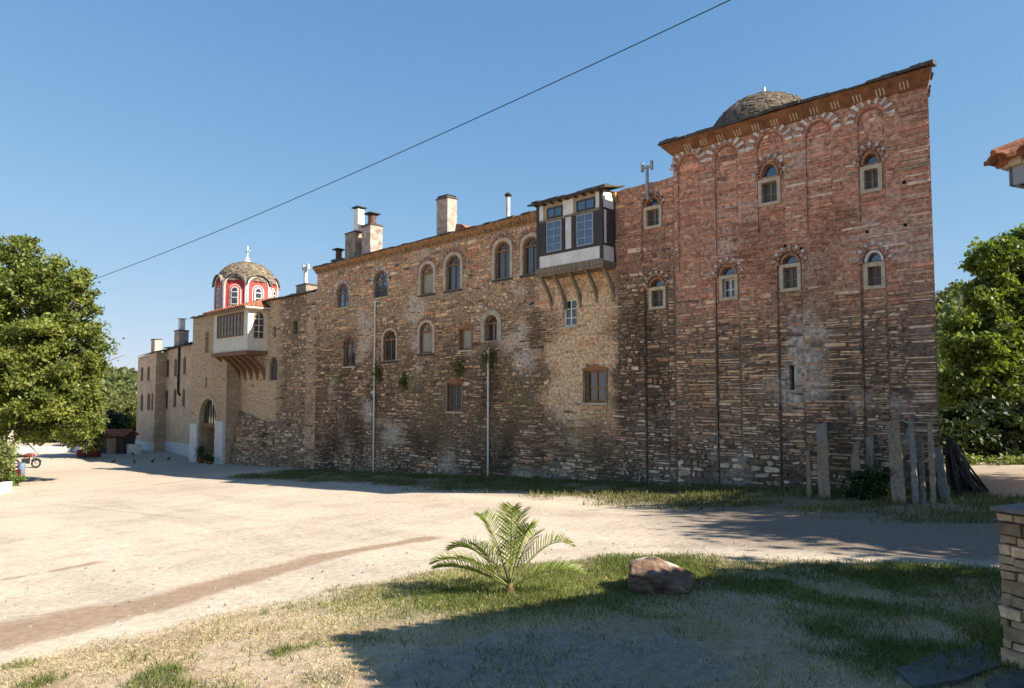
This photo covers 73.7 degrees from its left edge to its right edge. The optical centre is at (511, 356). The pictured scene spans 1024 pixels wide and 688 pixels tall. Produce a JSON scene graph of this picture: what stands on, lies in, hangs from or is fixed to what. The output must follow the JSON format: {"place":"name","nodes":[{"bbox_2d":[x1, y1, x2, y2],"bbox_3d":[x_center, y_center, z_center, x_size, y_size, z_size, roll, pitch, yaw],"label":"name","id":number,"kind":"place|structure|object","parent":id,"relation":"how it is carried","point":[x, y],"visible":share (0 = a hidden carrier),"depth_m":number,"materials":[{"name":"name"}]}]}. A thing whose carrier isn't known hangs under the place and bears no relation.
{"place":"outdoors","nodes":[
{"label":"outdoors","id":0,"kind":"place"},
{"bbox_2d":[10,0,729,307],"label":"overhead cable","id":1,"kind":"object","parent":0,"point":[426,140],"visible":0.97,"depth_m":19.40,"materials":[{"name":"black rubber"}]},
{"bbox_2d":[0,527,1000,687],"bbox_3d":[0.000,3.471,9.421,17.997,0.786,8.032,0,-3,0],"label":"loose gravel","id":2,"kind":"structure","parent":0,"point":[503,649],"depth_m":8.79,"materials":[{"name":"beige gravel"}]},
{"bbox_2d":[0,555,1022,687],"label":"dry grass","id":3,"kind":"structure","parent":0,"point":[347,680],"depth_m":7.84,"materials":[{"name":"beige plant"}]},
{"bbox_2d":[0,430,1023,687],"bbox_3d":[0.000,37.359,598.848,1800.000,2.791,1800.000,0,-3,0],"label":"ground","id":4,"kind":"structure","parent":0,"point":[66,518],"depth_m":11.96,"materials":[{"name":"soil"}]},
{"bbox_2d":[0,481,11,493],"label":"planter kerb","id":5,"kind":"structure","parent":4,"relation":"on","point":[5,487],"depth_m":32.95,"materials":[{"name":"white concrete"}]},
{"bbox_2d":[0,436,25,481],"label":"round shrub","id":6,"kind":"object","parent":4,"relation":"on","point":[7,467],"visible":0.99,"depth_m":35.39,"materials":[{"name":"green plant"}]},
{"bbox_2d":[0,473,28,485],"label":"planter plant","id":7,"kind":"object","parent":4,"relation":"on","point":[15,480],"visible":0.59,"depth_m":36.48,"materials":[{"name":"green plant"}]},
{"bbox_2d":[13,469,20,477],"bbox_3d":[-28.524,6.811,39.061,0.640,0.690,0.480,1,-3,-23],"label":"slatted crate","id":8,"kind":"object","parent":4,"relation":"on","point":[18,472],"visible":0.23,"depth_m":39.02,"materials":[{"name":"red paint"}]},
{"bbox_2d":[18,463,24,474],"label":"water drum","id":9,"kind":"object","parent":4,"relation":"on","point":[21,466],"visible":0.81,"depth_m":44.56,"materials":[{"name":"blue plastic"}]},
{"bbox_2d":[12,452,41,467],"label":"motorcycle","id":10,"kind":"object","parent":4,"relation":"on","point":[25,460],"visible":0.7,"depth_m":48.44,"materials":[{"name":"red metal"}]},
{"bbox_2d":[14,446,73,452],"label":"wall","id":11,"kind":"structure","parent":4,"relation":"on","point":[29,449],"depth_m":59.42,"materials":[{"name":"white paint"}]},
{"bbox_2d":[35,403,82,442],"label":"slope tree","id":12,"kind":"object","parent":4,"relation":"on","point":[52,440],"visible":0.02,"depth_m":72.47,"materials":[{"name":"green plant"}]},
{"bbox_2d":[0,233,124,452],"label":"walnut tree","id":13,"kind":"object","parent":4,"relation":"on","point":[46,370],"visible":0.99,"depth_m":38.39,"materials":[{"name":"green plant"}]},
{"bbox_2d":[56,411,110,457],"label":"olive shrub","id":14,"kind":"object","parent":4,"relation":"on","point":[93,444],"visible":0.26,"depth_m":54.08,"materials":[{"name":"green plant"}]},
{"bbox_2d":[76,449,101,456],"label":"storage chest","id":15,"kind":"object","parent":4,"relation":"on","point":[92,454],"visible":0.77,"depth_m":55.09,"materials":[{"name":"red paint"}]},
{"bbox_2d":[77,385,124,413],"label":"slope tree","id":16,"kind":"object","parent":4,"relation":"on","point":[108,391],"visible":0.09,"depth_m":77.43,"materials":[{"name":"green plant"}]},
{"bbox_2d":[100,409,134,437],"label":"dark conifer","id":17,"kind":"object","parent":4,"relation":"on","point":[118,420],"visible":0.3,"depth_m":65.25,"materials":[{"name":"green plant"}]},
{"bbox_2d":[100,429,138,453],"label":"wooden shed","id":18,"kind":"structure","parent":4,"relation":"on","point":[118,441],"depth_m":57.83,"materials":[{"name":"brown wood"}]},
{"bbox_2d":[106,438,115,453],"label":"door","id":19,"kind":"structure","parent":18,"relation":"in","point":[111,443],"depth_m":57.78,"materials":[{"name":"brown wood"}]},
{"bbox_2d":[104,387,136,415],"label":"slope tree","id":20,"kind":"object","parent":4,"relation":"on","point":[130,405],"visible":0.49,"depth_m":88.69,"materials":[{"name":"green plant"}]},
{"bbox_2d":[126,413,135,443],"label":"yellow green tree","id":21,"kind":"object","parent":4,"relation":"on","point":[133,421],"visible":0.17,"depth_m":69.38,"materials":[{"name":"green plant"}]},
{"bbox_2d":[126,444,140,454],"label":"wall","id":22,"kind":"structure","parent":4,"relation":"on","point":[135,449],"depth_m":57.70,"materials":[{"name":"white paint"}]},
{"bbox_2d":[135,318,192,455],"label":"residential wing","id":23,"kind":"structure","parent":4,"relation":"on","point":[163,414],"depth_m":60.50,"materials":[{"name":"beige paint"}]},
{"bbox_2d":[166,360,168,377],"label":"window","id":24,"kind":"structure","parent":23,"relation":"in","point":[168,360],"depth_m":61.32,"materials":[{"name":"brown wood"}]},
{"bbox_2d":[171,390,176,407],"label":"window","id":25,"kind":"structure","parent":23,"relation":"in","point":[175,390],"depth_m":59.84,"materials":[{"name":"brown wood"}]},
{"bbox_2d":[172,359,176,376],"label":"window","id":26,"kind":"structure","parent":23,"relation":"in","point":[176,359],"depth_m":59.98,"materials":[{"name":"brown wood"}]},
{"bbox_2d":[180,389,184,406],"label":"window","id":27,"kind":"structure","parent":23,"relation":"in","point":[184,389],"depth_m":58.42,"materials":[{"name":"brown wood"}]},
{"bbox_2d":[181,357,185,374],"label":"window","id":28,"kind":"structure","parent":23,"relation":"in","point":[185,357],"depth_m":58.54,"materials":[{"name":"brown wood"}]},
{"bbox_2d":[193,440,208,462],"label":"flower pot","id":29,"kind":"object","parent":4,"relation":"on","point":[199,450],"visible":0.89,"depth_m":51.97,"materials":[{"name":"ceramic"}]},
{"bbox_2d":[200,453,211,463],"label":"flower pot","id":30,"kind":"object","parent":4,"relation":"on","point":[206,456],"visible":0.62,"depth_m":50.96,"materials":[{"name":"ceramic"}]},
{"bbox_2d":[205,456,214,464],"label":"flower pot","id":31,"kind":"object","parent":4,"relation":"on","point":[210,460],"visible":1,"depth_m":49.78,"materials":[{"name":"ceramic"}]},
{"bbox_2d":[189,264,316,468],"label":"gatehouse","id":32,"kind":"object","parent":4,"relation":"on","point":[253,366],"visible":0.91,"depth_m":47.81,"materials":[{"name":"brown stone"}]},
{"bbox_2d":[211,428,214,456],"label":"door","id":33,"kind":"structure","parent":32,"relation":"in","point":[212,451],"depth_m":53.72,"materials":[{"name":"brown wood"}]},
{"bbox_2d":[212,246,279,309],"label":"chapel","id":34,"kind":"structure","parent":32,"relation":"on","point":[241,282],"depth_m":56.52,"materials":[{"name":"red paint"}]},
{"bbox_2d":[216,286,221,309],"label":"window","id":35,"kind":"structure","parent":34,"relation":"in","point":[219,290],"depth_m":56.58,"materials":[{"name":"white paint"}]},
{"bbox_2d":[229,284,240,305],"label":"window","id":36,"kind":"structure","parent":34,"relation":"in","point":[234,290],"depth_m":56.01,"materials":[{"name":"white paint"}]},
{"bbox_2d":[252,285,263,300],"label":"window","id":37,"kind":"structure","parent":34,"relation":"in","point":[257,291],"depth_m":56.63,"materials":[{"name":"white paint"}]},
{"bbox_2d":[271,288,275,297],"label":"window","id":38,"kind":"structure","parent":34,"relation":"in","point":[273,293],"depth_m":58.19,"materials":[{"name":"white paint"}]},
{"bbox_2d":[253,421,265,450],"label":"wall plant","id":39,"kind":"object","parent":32,"relation":"attached to","point":[260,436],"depth_m":47.35,"materials":[{"name":"green plant"}]},
{"bbox_2d":[268,355,278,381],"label":"window","id":40,"kind":"structure","parent":32,"relation":"in","point":[275,361],"depth_m":47.43,"materials":[{"name":"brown wood"}]},
{"bbox_2d":[312,160,676,484],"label":"monastery range","id":41,"kind":"structure","parent":4,"relation":"on","point":[564,305],"depth_m":29.82,"materials":[{"name":"brown stone"}]},
{"bbox_2d":[334,284,349,309],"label":"window","id":42,"kind":"structure","parent":41,"relation":"in","point":[343,297],"depth_m":39.76,"materials":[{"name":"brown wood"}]},
{"bbox_2d":[341,338,355,367],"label":"window","id":43,"kind":"structure","parent":41,"relation":"in","point":[350,344],"depth_m":39.00,"materials":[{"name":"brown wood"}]},
{"bbox_2d":[368,361,385,384],"bbox_3d":[-7.247,0.895,36.496,1.072,1.635,0.595,-3,-4,43],"label":"wall plant","id":44,"kind":"object","parent":41,"relation":"attached to","point":[378,370],"depth_m":36.55,"materials":[{"name":"green plant"}]},
{"bbox_2d":[371,271,387,299],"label":"window","id":45,"kind":"structure","parent":41,"relation":"in","point":[381,279],"depth_m":37.14,"materials":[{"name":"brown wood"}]},
{"bbox_2d":[381,328,397,362],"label":"window","id":46,"kind":"structure","parent":41,"relation":"in","point":[391,343],"depth_m":36.34,"materials":[{"name":"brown wood"}]},
{"bbox_2d":[396,372,408,394],"bbox_3d":[-5.617,1.362,35.027,0.717,1.203,0.518,0,-3,0],"label":"wall plant","id":47,"kind":"object","parent":41,"relation":"attached to","point":[402,380],"depth_m":34.99,"materials":[{"name":"green plant"}]},
{"bbox_2d":[417,320,434,355],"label":"window","id":48,"kind":"structure","parent":41,"relation":"in","point":[427,333],"depth_m":34.19,"materials":[{"name":"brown wood"}]},
{"bbox_2d":[418,261,435,296],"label":"window","id":49,"kind":"structure","parent":41,"relation":"in","point":[429,275],"depth_m":34.32,"materials":[{"name":"beige stone"}]},
{"bbox_2d":[443,252,462,292],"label":"window","id":50,"kind":"structure","parent":41,"relation":"in","point":[455,267],"depth_m":32.94,"materials":[{"name":"beige stone"}]},
{"bbox_2d":[444,350,464,383],"bbox_3d":[-2.660,0.465,32.038,1.177,1.589,0.596,-2,-4,36],"label":"wall plant","id":51,"kind":"object","parent":41,"relation":"attached to","point":[460,365],"depth_m":32.06,"materials":[{"name":"green plant"}]},
{"bbox_2d":[445,378,463,413],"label":"window","id":52,"kind":"structure","parent":41,"relation":"in","point":[455,390],"depth_m":32.47,"materials":[{"name":"orange wood"}]},
{"bbox_2d":[457,324,473,351],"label":"window","id":53,"kind":"structure","parent":41,"relation":"in","point":[467,330],"depth_m":32.10,"materials":[{"name":"beige wood"}]},
{"bbox_2d":[476,343,496,371],"bbox_3d":[-1.093,0.052,30.632,1.122,1.366,0.449,-1,-3,18],"label":"wall plant","id":54,"kind":"object","parent":41,"relation":"attached to","point":[491,364],"depth_m":30.58,"materials":[{"name":"green plant"}]},
{"bbox_2d":[480,310,501,341],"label":"window","id":55,"kind":"structure","parent":41,"relation":"in","point":[495,321],"depth_m":30.98,"materials":[{"name":"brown wood"}]},
{"bbox_2d":[492,237,512,281],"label":"window","id":56,"kind":"structure","parent":41,"relation":"in","point":[505,249],"depth_m":30.57,"materials":[{"name":"beige stone"}]},
{"bbox_2d":[520,232,535,277],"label":"window","id":57,"kind":"structure","parent":41,"relation":"in","point":[530,246],"depth_m":29.50,"materials":[{"name":"beige stone"}]},
{"bbox_2d":[560,298,578,328],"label":"window","id":58,"kind":"structure","parent":41,"relation":"in","point":[571,304],"depth_m":27.72,"materials":[{"name":"beige paint"}]},
{"bbox_2d":[582,364,607,404],"bbox_3d":[3.277,1.088,26.620,1.224,1.600,0.258,-3,-4,44],"label":"window","id":59,"kind":"structure","parent":41,"relation":"in","point":[597,375],"depth_m":26.67,"materials":[{"name":"orange wood"}]},
{"bbox_2d":[639,189,664,229],"bbox_3d":[5.220,-5.436,25.152,1.100,1.443,0.322,-3,-4,44],"label":"window","id":60,"kind":"structure","parent":41,"relation":"in","point":[655,216],"depth_m":25.19,"materials":[{"name":"beige stone"}]},
{"bbox_2d":[643,270,669,309],"bbox_3d":[5.335,-2.431,24.874,1.117,1.411,0.321,-3,-4,44],"label":"window","id":61,"kind":"structure","parent":41,"relation":"in","point":[659,292],"depth_m":24.92,"materials":[{"name":"beige stone"}]},
{"bbox_2d":[429,501,586,594],"bbox_3d":[-0.066,2.694,9.675,2.194,1.324,1.202,0,-3,0],"label":"young palm","id":62,"kind":"object","parent":4,"relation":"on","point":[509,584],"visible":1,"depth_m":9.55,"materials":[{"name":"green plant"}]},
{"bbox_2d":[0,549,1023,687],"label":"green grass","id":63,"kind":"structure","parent":4,"relation":"on","point":[678,558],"depth_m":8.77,"materials":[{"name":"green plant"}]},
{"bbox_2d":[227,467,1023,523],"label":"wall foot grass","id":64,"kind":"structure","parent":4,"relation":"on","point":[716,493],"depth_m":20.85,"materials":[{"name":"green plant"}]},
{"bbox_2d":[628,557,694,594],"bbox_3d":[2.079,3.078,9.475,0.920,0.585,0.905,-1,-3,11],"label":"boulder","id":65,"kind":"object","parent":4,"relation":"on","point":[650,575],"visible":0.84,"depth_m":9.16,"materials":[{"name":"brown stone"}]},
{"bbox_2d":[658,59,939,491],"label":"stone tower","id":66,"kind":"structure","parent":4,"relation":"on","point":[805,306],"depth_m":21.13,"materials":[{"name":"brown stone"}]},
{"bbox_2d":[712,257,743,300],"bbox_3d":[7.304,-2.616,22.962,1.119,1.447,0.322,-3,-4,44],"label":"window","id":67,"kind":"structure","parent":66,"relation":"in","point":[729,283],"depth_m":23.00,"materials":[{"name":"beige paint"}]},
{"bbox_2d":[752,153,785,206],"bbox_3d":[8.365,-5.714,22.100,1.096,1.658,0.320,-3,-4,44],"label":"window","id":68,"kind":"structure","parent":66,"relation":"in","point":[771,192],"depth_m":22.15,"materials":[{"name":"beige stone"}]},
{"bbox_2d":[772,245,806,291],"bbox_3d":[8.795,-2.780,21.515,1.073,1.454,0.321,-3,-4,44],"label":"window","id":69,"kind":"structure","parent":66,"relation":"in","point":[791,281],"depth_m":21.55,"materials":[{"name":"beige stone"}]},
{"bbox_2d":[852,141,887,193],"bbox_3d":[10.523,-5.528,19.985,0.950,1.470,0.319,-3,-4,44],"label":"window","id":70,"kind":"structure","parent":66,"relation":"in","point":[874,179],"depth_m":20.01,"materials":[{"name":"beige stone"}]},
{"bbox_2d":[856,240,891,289],"bbox_3d":[10.537,-2.659,19.809,0.966,1.402,0.321,-3,-4,44],"label":"window","id":71,"kind":"structure","parent":66,"relation":"in","point":[874,276],"depth_m":19.84,"materials":[{"name":"beige stone"}]},
{"bbox_2d":[806,449,811,497],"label":"wooden plank","id":72,"kind":"object","parent":4,"relation":"on","point":[808,473],"visible":0.95,"depth_m":19.64,"materials":[{"name":"grey wood"}]},
{"bbox_2d":[816,422,830,497],"bbox_3d":[8.809,2.931,19.335,0.321,2.108,2.408,-1,-3,24],"label":"wooden plank","id":73,"kind":"object","parent":4,"relation":"on","point":[823,475],"visible":0.94,"depth_m":19.29,"materials":[{"name":"grey wood"}]},
{"bbox_2d":[848,441,860,499],"bbox_3d":[9.406,3.117,18.732,0.296,1.518,2.317,-2,-4,30],"label":"wooden plank","id":74,"kind":"object","parent":4,"relation":"on","point":[855,461],"visible":0.57,"depth_m":19.12,"materials":[{"name":"grey wood"}]},
{"bbox_2d":[836,462,891,500],"bbox_3d":[9.237,3.249,17.772,1.431,1.042,1.094,0,-3,0],"label":"dark green bush","id":75,"kind":"object","parent":4,"relation":"on","point":[866,487],"visible":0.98,"depth_m":17.56,"materials":[{"name":"green plant"}]},
{"bbox_2d":[866,437,874,483],"bbox_3d":[10.183,3.072,19.403,0.256,1.572,0.244,-3,-4,44],"label":"wooden plank","id":76,"kind":"object","parent":4,"relation":"on","point":[870,457],"visible":0.52,"depth_m":19.44,"materials":[{"name":"grey wood"}]},
{"bbox_2d":[887,419,905,503],"bbox_3d":[10.039,2.712,17.852,0.323,2.116,2.857,-2,-4,27],"label":"wooden plank","id":77,"kind":"object","parent":4,"relation":"on","point":[897,478],"visible":0.93,"depth_m":17.78,"materials":[{"name":"grey wood"}]},
{"bbox_2d":[909,419,918,503],"bbox_3d":[10.363,2.679,17.633,0.167,2.048,2.632,-2,-4,29],"label":"wooden plank","id":78,"kind":"object","parent":4,"relation":"on","point":[914,476],"visible":0.96,"depth_m":17.53,"materials":[{"name":"grey wood"}]},
{"bbox_2d":[917,433,926,503],"bbox_3d":[10.514,2.849,17.531,0.130,1.679,2.479,-2,-4,30],"label":"wooden plank","id":79,"kind":"object","parent":4,"relation":"on","point":[921,470],"visible":0.96,"depth_m":17.45,"materials":[{"name":"grey wood"}]},
{"bbox_2d":[927,421,936,503],"bbox_3d":[10.724,2.681,17.446,0.149,1.992,2.346,-2,-4,31],"label":"wooden plank","id":80,"kind":"object","parent":4,"relation":"on","point":[931,459],"visible":0.95,"depth_m":17.38,"materials":[{"name":"grey wood"}]},
{"bbox_2d":[934,445,951,502],"bbox_3d":[11.016,3.014,17.507,0.253,1.372,1.873,-2,-4,26],"label":"wooden plank","id":81,"kind":"object","parent":4,"relation":"on","point":[944,488],"visible":0.83,"depth_m":17.45,"materials":[{"name":"grey wood"}]},
{"bbox_2d":[946,436,947,459],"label":"wooden pole","id":82,"kind":"object","parent":4,"relation":"on","point":[946,448],"visible":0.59,"depth_m":18.69,"materials":[{"name":"brown wood"}]},
{"bbox_2d":[896,643,998,687],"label":"slate slab","id":83,"kind":"structure","parent":4,"relation":"on","point":[964,675],"depth_m":6.35,"materials":[{"name":"grey stone"}]},
{"bbox_2d":[944,448,952,493],"bbox_3d":[11.740,3.098,18.392,0.097,1.204,1.215,-2,-4,27],"label":"wooden pole","id":84,"kind":"object","parent":4,"relation":"on","point":[948,474],"visible":0.73,"depth_m":18.32,"materials":[{"name":"brown wood"}]},
{"bbox_2d":[949,460,956,494],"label":"wooden pole","id":85,"kind":"object","parent":4,"relation":"on","point":[953,479],"visible":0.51,"depth_m":18.37,"materials":[{"name":"brown wood"}]},
{"bbox_2d":[949,451,960,495],"bbox_3d":[11.827,3.105,18.257,0.072,1.137,0.996,-1,-3,20],"label":"wooden pole","id":86,"kind":"object","parent":4,"relation":"on","point":[955,478],"visible":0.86,"depth_m":18.19,"materials":[{"name":"brown wood"}]},
{"bbox_2d":[952,453,958,493],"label":"wooden pole","id":87,"kind":"object","parent":4,"relation":"on","point":[955,466],"visible":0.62,"depth_m":18.30,"materials":[{"name":"brown wood"}]},
{"bbox_2d":[948,454,965,493],"bbox_3d":[12.065,3.179,18.512,0.119,1.035,0.632,0,-3,3],"label":"wooden pole","id":88,"kind":"object","parent":4,"relation":"on","point":[962,488],"visible":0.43,"depth_m":18.31,"materials":[{"name":"brown wood"}]},
{"bbox_2d":[950,438,967,492],"bbox_3d":[12.193,2.946,18.572,0.132,1.474,0.426,2,-4,-30],"label":"wooden pole","id":89,"kind":"object","parent":4,"relation":"on","point":[956,455],"visible":0.65,"depth_m":18.61,"materials":[{"name":"brown wood"}]},
{"bbox_2d":[957,463,968,492],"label":"wooden pole","id":90,"kind":"object","parent":4,"relation":"on","point":[966,486],"visible":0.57,"depth_m":18.19,"materials":[{"name":"brown wood"}]},
{"bbox_2d":[955,443,979,496],"bbox_3d":[12.063,2.993,18.104,0.110,1.350,1.279,-1,-3,13],"label":"wooden pole","id":91,"kind":"object","parent":4,"relation":"on","point":[971,480],"visible":0.81,"depth_m":18.01,"materials":[{"name":"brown wood"}]},
{"bbox_2d":[958,467,978,493],"bbox_3d":[12.100,3.262,18.208,0.082,0.829,1.009,0,-3,0],"label":"wooden pole","id":92,"kind":"object","parent":4,"relation":"on","point":[964,478],"visible":0.46,"depth_m":18.20,"materials":[{"name":"brown wood"}]},
{"bbox_2d":[939,401,999,459],"bbox_3d":[18.604,3.164,28.699,3.319,2.642,4.020,-1,-3,19],"label":"hedge shrub","id":93,"kind":"object","parent":4,"relation":"on","point":[961,424],"visible":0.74,"depth_m":27.87,"materials":[{"name":"green plant"}]},
{"bbox_2d":[963,472,983,493],"bbox_3d":[12.289,3.300,18.348,0.087,0.764,0.773,1,-3,-22],"label":"wooden pole","id":94,"kind":"object","parent":4,"relation":"on","point":[977,487],"visible":0.3,"depth_m":18.14,"materials":[{"name":"brown wood"}]},
{"bbox_2d":[962,452,989,491],"bbox_3d":[12.659,3.060,18.757,0.731,1.258,0.061,-3,-5,45],"label":"wooden pole","id":95,"kind":"object","parent":4,"relation":"on","point":[978,478],"visible":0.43,"depth_m":18.67,"materials":[{"name":"brown wood"}]},
{"bbox_2d":[971,472,983,488],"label":"wooden pole","id":96,"kind":"object","parent":4,"relation":"on","point":[975,479],"visible":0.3,"depth_m":18.84,"materials":[{"name":"brown wood"}]},
{"bbox_2d":[936,223,1023,409],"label":"plane tree","id":97,"kind":"object","parent":4,"relation":"on","point":[984,345],"visible":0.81,"depth_m":33.91,"materials":[{"name":"green plant"}]},
{"bbox_2d":[944,451,1023,465],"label":"green shrub","id":98,"kind":"object","parent":4,"relation":"on","point":[972,459],"visible":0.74,"depth_m":26.04,"materials":[{"name":"green plant"}]},
{"bbox_2d":[967,393,1016,433],"bbox_3d":[20.699,3.061,29.582,4.627,2.990,3.180,2,-4,-34],"label":"hedge shrub","id":99,"kind":"object","parent":4,"relation":"on","point":[993,403],"visible":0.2,"depth_m":30.08,"materials":[{"name":"green plant"}]},
{"bbox_2d":[975,398,1023,457],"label":"hedge shrub","id":100,"kind":"object","parent":4,"relation":"on","point":[1011,443],"visible":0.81,"depth_m":27.61,"materials":[{"name":"green plant"}]},
{"bbox_2d":[983,137,1023,188],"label":"neighbour house","id":101,"kind":"structure","parent":4,"relation":"on","point":[1009,157],"depth_m":5.40,"materials":[{"name":"orange tile"}]},
{"bbox_2d":[985,670,1023,687],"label":"slate slab","id":102,"kind":"structure","parent":4,"relation":"on","point":[998,682],"depth_m":6.10,"materials":[{"name":"grey stone"}]},
{"bbox_2d":[990,502,1023,668],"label":"stone pier","id":103,"kind":"structure","parent":4,"relation":"on","point":[1010,528],"depth_m":6.55,"materials":[{"name":"grey stone"}]},
{"bbox_2d":[0,0,1023,370],"label":"sky","id":104,"kind":"structure","parent":0,"point":[132,132],"materials":[{"name":"blue"}]},
{"bbox_3d":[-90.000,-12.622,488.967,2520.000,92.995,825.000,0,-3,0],"label":"hills","id":105,"kind":"structure","parent":0,"visible":0},
{"bbox_2d":[20,277,1018,426],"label":"hillside woodland","id":106,"kind":"object","parent":105,"relation":"on","point":[122,377],"visible":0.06,"depth_m":282.36,"materials":[{"name":"green plant"}]}
]}

